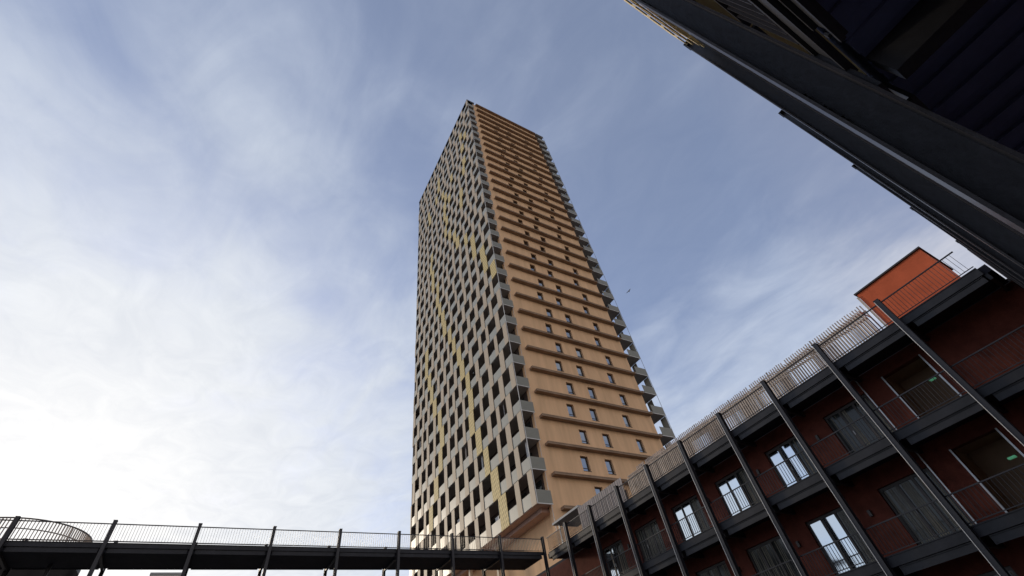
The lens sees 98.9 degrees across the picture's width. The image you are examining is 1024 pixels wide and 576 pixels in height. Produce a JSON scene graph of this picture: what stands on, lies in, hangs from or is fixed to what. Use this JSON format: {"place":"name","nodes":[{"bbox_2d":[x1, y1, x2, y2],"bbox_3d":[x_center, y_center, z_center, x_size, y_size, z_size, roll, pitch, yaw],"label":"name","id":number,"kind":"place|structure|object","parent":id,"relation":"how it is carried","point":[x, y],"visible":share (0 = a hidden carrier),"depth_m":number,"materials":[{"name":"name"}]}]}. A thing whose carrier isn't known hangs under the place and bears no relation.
{"place":"outdoors","nodes":[
{"label":"outdoors","id":0,"kind":"place"},
{"bbox_2d":[150,572,181,575],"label":"white building","id":1,"kind":"structure","parent":0,"point":[165,573],"depth_m":43.58,"materials":[{"name":"clear concrete"}]},
{"bbox_2d":[0,0,1006,575],"label":"sky","id":2,"kind":"structure","parent":0,"point":[209,209],"materials":[{"name":"blue"}]},
{"bbox_2d":[409,100,679,575],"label":"residential tower","id":3,"kind":"structure","parent":0,"point":[534,418],"depth_m":56.81,"materials":[{"name":"brown concrete"}]},
{"bbox_2d":[534,480,542,498],"bbox_3d":[2.337,18.508,38.856,0.040,2.300,1.700,17,-53,-25],"label":"loggia door","id":4,"kind":"structure","parent":3,"relation":"in","point":[538,485],"depth_m":39.21,"materials":[{"name":"black glass"}]},
{"bbox_2d":[545,324,553,333],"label":"window","id":5,"kind":"structure","parent":3,"relation":"in","point":[548,327],"depth_m":55.10,"materials":[{"name":"grey glass"}]},
{"bbox_2d":[546,310,552,317],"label":"window","id":6,"kind":"structure","parent":3,"relation":"in","point":[549,314],"depth_m":57.57,"materials":[{"name":"grey glass"}]},
{"bbox_2d":[555,343,561,352],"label":"window","id":7,"kind":"structure","parent":3,"relation":"in","point":[558,346],"depth_m":53.33,"materials":[{"name":"grey glass"}]},
{"bbox_2d":[555,361,562,371],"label":"window","id":8,"kind":"structure","parent":3,"relation":"in","point":[558,364],"depth_m":50.87,"materials":[{"name":"grey glass"}]},
{"bbox_2d":[565,330,571,338],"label":"window","id":9,"kind":"structure","parent":3,"relation":"in","point":[568,333],"depth_m":56.42,"materials":[{"name":"grey glass"}]},
{"bbox_2d":[566,383,574,394],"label":"window","id":10,"kind":"structure","parent":3,"relation":"in","point":[569,386],"depth_m":49.08,"materials":[{"name":"grey glass"}]},
{"bbox_2d":[567,405,574,416],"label":"window","id":11,"kind":"structure","parent":3,"relation":"in","point":[570,409],"depth_m":46.65,"materials":[{"name":"grey glass"}]},
{"bbox_2d":[576,366,583,376],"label":"window","id":12,"kind":"structure","parent":3,"relation":"in","point":[579,369],"depth_m":52.19,"materials":[{"name":"grey glass"}]},
{"bbox_2d":[576,349,584,358],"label":"window","id":13,"kind":"structure","parent":3,"relation":"in","point":[578,352],"depth_m":54.56,"materials":[{"name":"grey glass"}]},
{"bbox_2d":[579,431,587,443],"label":"window","id":14,"kind":"structure","parent":3,"relation":"in","point":[582,433],"depth_m":44.85,"materials":[{"name":"clear glass"}]},
{"bbox_2d":[580,457,590,471],"bbox_3d":[7.038,17.006,42.263,0.970,1.530,0.300,17,-53,-25],"label":"window","id":15,"kind":"structure","parent":3,"relation":"in","point":[584,461],"depth_m":42.40,"materials":[{"name":"grey glass"}]},
{"bbox_2d":[588,388,597,399],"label":"window","id":16,"kind":"structure","parent":3,"relation":"in","point":[591,392],"depth_m":50.36,"materials":[{"name":"grey glass"}]},
{"bbox_2d":[589,409,599,421],"bbox_3d":[8.875,13.880,47.769,0.990,1.530,0.300,17,-53,-25],"label":"window","id":17,"kind":"structure","parent":3,"relation":"in","point":[592,412],"depth_m":47.92,"materials":[{"name":"clear glass"}]},
{"bbox_2d":[602,435,612,447],"bbox_3d":[9.942,16.066,45.983,1.020,1.530,0.300,17,-53,-25],"label":"window","id":18,"kind":"structure","parent":3,"relation":"in","point":[605,437],"depth_m":46.14,"materials":[{"name":"clear glass"}]},
{"bbox_2d":[605,357,611,365],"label":"window","id":19,"kind":"structure","parent":3,"relation":"in","point":[607,359],"depth_m":56.62,"materials":[{"name":"clear glass"}]},
{"bbox_2d":[605,460,615,474],"bbox_3d":[9.686,17.837,43.552,0.990,1.530,0.300,17,-53,-25],"label":"window","id":20,"kind":"structure","parent":3,"relation":"in","point":[608,463],"depth_m":43.68,"materials":[{"name":"clear glass"}]},
{"bbox_2d":[607,374,614,383],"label":"window","id":21,"kind":"structure","parent":3,"relation":"in","point":[611,380],"depth_m":54.17,"materials":[{"name":"clear glass"}]},
{"bbox_2d":[619,395,627,405],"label":"window","id":22,"kind":"structure","parent":3,"relation":"in","point":[622,398],"depth_m":52.40,"materials":[{"name":"clear glass"}]},
{"bbox_2d":[622,416,632,427],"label":"window","id":23,"kind":"structure","parent":3,"relation":"in","point":[625,418],"depth_m":49.93,"materials":[{"name":"clear glass"}]},
{"bbox_2d":[636,440,645,452],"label":"window","id":24,"kind":"structure","parent":3,"relation":"in","point":[639,443],"depth_m":48.16,"materials":[{"name":"clear glass"}]},
{"bbox_2d":[536,252,1023,575],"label":"gallery building","id":25,"kind":"structure","parent":0,"point":[895,447],"depth_m":15.71,"materials":[{"name":"brick"}]},
{"bbox_2d":[552,505,580,542],"bbox_3d":[4.705,16.656,29.680,2.200,2.380,3.200,17,-53,-25],"label":"roof canopy","id":26,"kind":"object","parent":25,"relation":"on","point":[570,515],"visible":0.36,"depth_m":30.36,"materials":[{"name":"metal"}]},
{"bbox_2d":[577,478,627,529],"bbox_3d":[5.635,13.834,27.085,0.090,2.200,4.600,17,-53,-25],"label":"corrugated screen","id":27,"kind":"object","parent":25,"relation":"on","point":[600,495],"visible":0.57,"depth_m":27.33,"materials":[{"name":"grey metal"}]},
{"bbox_2d":[603,539,629,575],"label":"window","id":28,"kind":"structure","parent":25,"relation":"in","point":[615,549],"depth_m":24.86,"materials":[{"name":"glass"}]},
{"bbox_2d":[635,519,666,561],"bbox_3d":[7.354,13.461,22.953,0.120,2.000,1.830,17,-53,-25],"label":"window","id":29,"kind":"structure","parent":25,"relation":"in","point":[651,528],"depth_m":23.21,"materials":[{"name":"glass"}]},
{"bbox_2d":[672,495,709,540],"bbox_3d":[8.799,11.412,21.306,0.120,2.000,1.830,17,-53,-25],"label":"window","id":30,"kind":"structure","parent":25,"relation":"in","point":[692,504],"depth_m":21.55,"materials":[{"name":"glass"}]},
{"bbox_2d":[697,561,730,575],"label":"door","id":31,"kind":"structure","parent":25,"relation":"in","point":[719,569],"depth_m":19.68,"materials":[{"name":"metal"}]},
{"bbox_2d":[715,467,760,516],"bbox_3d":[10.244,9.362,19.660,0.120,2.000,1.830,17,-53,-25],"label":"door","id":32,"kind":"structure","parent":25,"relation":"in","point":[738,477],"depth_m":19.90,"materials":[{"name":"glass"}]},
{"bbox_2d":[627,306,882,495],"bbox_3d":[11.001,6.621,21.713,1.210,2.690,15.038,17,-53,-25],"label":"railing","id":33,"kind":"object","parent":25,"relation":"on","point":[856,315],"visible":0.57,"depth_m":20.69,"materials":[{"name":"grey metal"}]},
{"bbox_2d":[747,535,800,575],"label":"door","id":34,"kind":"structure","parent":25,"relation":"in","point":[770,553],"depth_m":17.89,"materials":[{"name":"glass"}]},
{"bbox_2d":[765,436,816,487],"bbox_3d":[11.689,7.312,18.014,0.120,2.000,1.830,17,-53,-25],"label":"window","id":35,"kind":"structure","parent":25,"relation":"in","point":[791,446],"depth_m":18.29,"materials":[{"name":"glass"}]},
{"bbox_2d":[806,507,875,574],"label":"door","id":36,"kind":"structure","parent":25,"relation":"in","point":[832,526],"depth_m":16.12,"materials":[{"name":"glass"}]},
{"bbox_2d":[824,394,894,453],"bbox_3d":[13.110,5.296,16.395,0.120,2.000,1.830,17,-53,-25],"label":"window","id":37,"kind":"structure","parent":25,"relation":"in","point":[852,411],"depth_m":16.65,"materials":[{"name":"glass"}]},
{"bbox_2d":[853,246,959,326],"bbox_3d":[15.960,0.592,16.828,2.880,2.490,2.700,17,-53,-25],"label":"stair housing","id":38,"kind":"object","parent":25,"relation":"on","point":[911,265],"visible":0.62,"depth_m":16.51,"materials":[{"name":"orange metal"}]},
{"bbox_2d":[879,468,974,544],"bbox_3d":[13.520,7.224,14.309,0.120,2.000,1.780,17,-53,-25],"label":"door","id":39,"kind":"structure","parent":25,"relation":"in","point":[908,493],"depth_m":14.46,"materials":[{"name":"metal"}]},
{"bbox_2d":[977,566,1017,575],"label":"door","id":40,"kind":"structure","parent":25,"relation":"in","point":[992,573],"depth_m":12.65,"materials":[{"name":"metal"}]},
{"bbox_2d":[634,0,1023,288],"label":"gallery building","id":41,"kind":"structure","parent":0,"point":[917,106],"depth_m":2.46,"materials":[{"name":"paint"}]},
{"bbox_2d":[624,0,704,46],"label":"slat screen","id":42,"kind":"object","parent":41,"relation":"attached to","point":[681,31],"visible":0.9,"depth_m":7.87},
{"label":"ground","id":43,"kind":"structure","parent":0,"visible":0},
{"bbox_2d":[0,517,92,575],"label":"round balustrade","id":44,"kind":"object","parent":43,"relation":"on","point":[48,571],"visible":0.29,"depth_m":18.65,"materials":[{"name":"metal"}]},
{"bbox_2d":[0,516,549,575],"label":"footbridge","id":45,"kind":"object","parent":43,"relation":"on","point":[90,555],"visible":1,"depth_m":20.71,"materials":[{"name":"paint"}]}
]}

